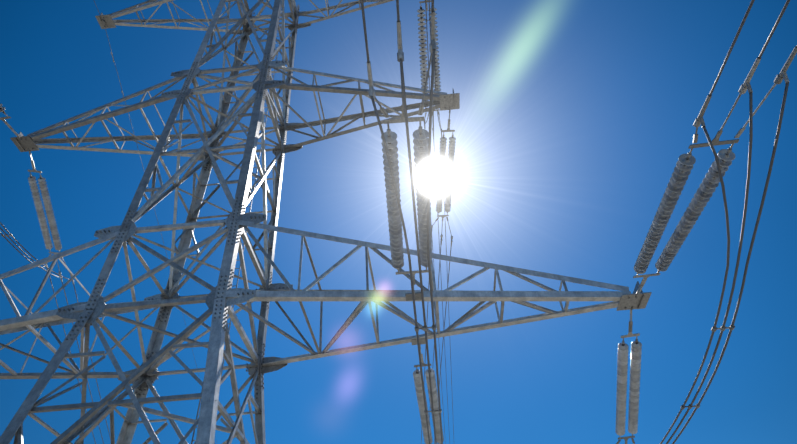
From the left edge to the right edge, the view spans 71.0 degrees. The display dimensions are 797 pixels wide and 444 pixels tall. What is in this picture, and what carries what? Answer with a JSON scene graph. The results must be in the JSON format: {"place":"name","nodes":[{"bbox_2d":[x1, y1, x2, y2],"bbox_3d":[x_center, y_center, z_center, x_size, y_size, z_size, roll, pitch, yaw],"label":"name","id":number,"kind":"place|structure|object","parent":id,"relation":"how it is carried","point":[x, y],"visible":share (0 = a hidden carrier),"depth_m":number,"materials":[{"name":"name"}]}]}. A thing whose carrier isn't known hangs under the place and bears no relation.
{"place":"outdoors","nodes":[
{"label":"outdoors","id":0,"kind":"place"},
{"bbox_2d":[0,0,796,443],"label":"sky","id":1,"kind":"structure","parent":0,"point":[574,120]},
{"label":"ground","id":2,"kind":"structure","parent":0,"visible":0},
{"bbox_2d":[0,0,630,443],"bbox_3d":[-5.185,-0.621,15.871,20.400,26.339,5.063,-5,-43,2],"label":"tower lattice","id":3,"kind":"object","parent":2,"relation":"on","point":[204,422],"depth_m":13.54,"materials":[{"name":"metal"}]},
{"bbox_2d":[10,6,651,388],"bbox_3d":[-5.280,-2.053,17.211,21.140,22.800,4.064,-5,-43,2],"label":"tower plates","id":4,"kind":"object","parent":3,"relation":"attached to","point":[452,102],"depth_m":13.74,"materials":[{"name":"grey metal"}]},
{"bbox_2d":[21,5,642,398],"bbox_3d":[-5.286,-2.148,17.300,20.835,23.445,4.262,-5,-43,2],"label":"tower bolts","id":5,"kind":"object","parent":3,"relation":"attached to","point":[100,231],"depth_m":13.79,"materials":[{"name":"metal"}]},
{"bbox_2d":[0,0,796,443],"bbox_3d":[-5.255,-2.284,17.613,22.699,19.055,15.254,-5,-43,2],"label":"line hardware","id":6,"kind":"object","parent":3,"relation":"attached to","point":[746,86],"depth_m":8.15,"materials":[{"name":"grey metal"}]},
{"bbox_2d":[0,7,726,373],"bbox_3d":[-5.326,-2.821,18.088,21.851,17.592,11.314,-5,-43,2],"label":"insulator caps","id":7,"kind":"object","parent":6,"relation":"attached to","point":[422,153],"depth_m":17.33,"materials":[{"name":"grey metal"}]},
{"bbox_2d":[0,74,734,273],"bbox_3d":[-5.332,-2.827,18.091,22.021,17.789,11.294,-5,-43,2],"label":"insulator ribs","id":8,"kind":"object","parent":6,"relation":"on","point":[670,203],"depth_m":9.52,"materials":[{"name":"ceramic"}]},
{"bbox_2d":[0,8,727,443],"bbox_3d":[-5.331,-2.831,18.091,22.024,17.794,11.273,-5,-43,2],"label":"insulator sheds","id":9,"kind":"object","parent":8,"relation":"on","point":[622,378],"depth_m":15.56,"materials":[{"name":"ceramic"}]},
{"bbox_2d":[0,0,796,443],"bbox_3d":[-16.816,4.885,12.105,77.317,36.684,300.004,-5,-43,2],"label":"conductors","id":10,"kind":"structure","parent":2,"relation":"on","point":[450,250],"depth_m":8.14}
]}

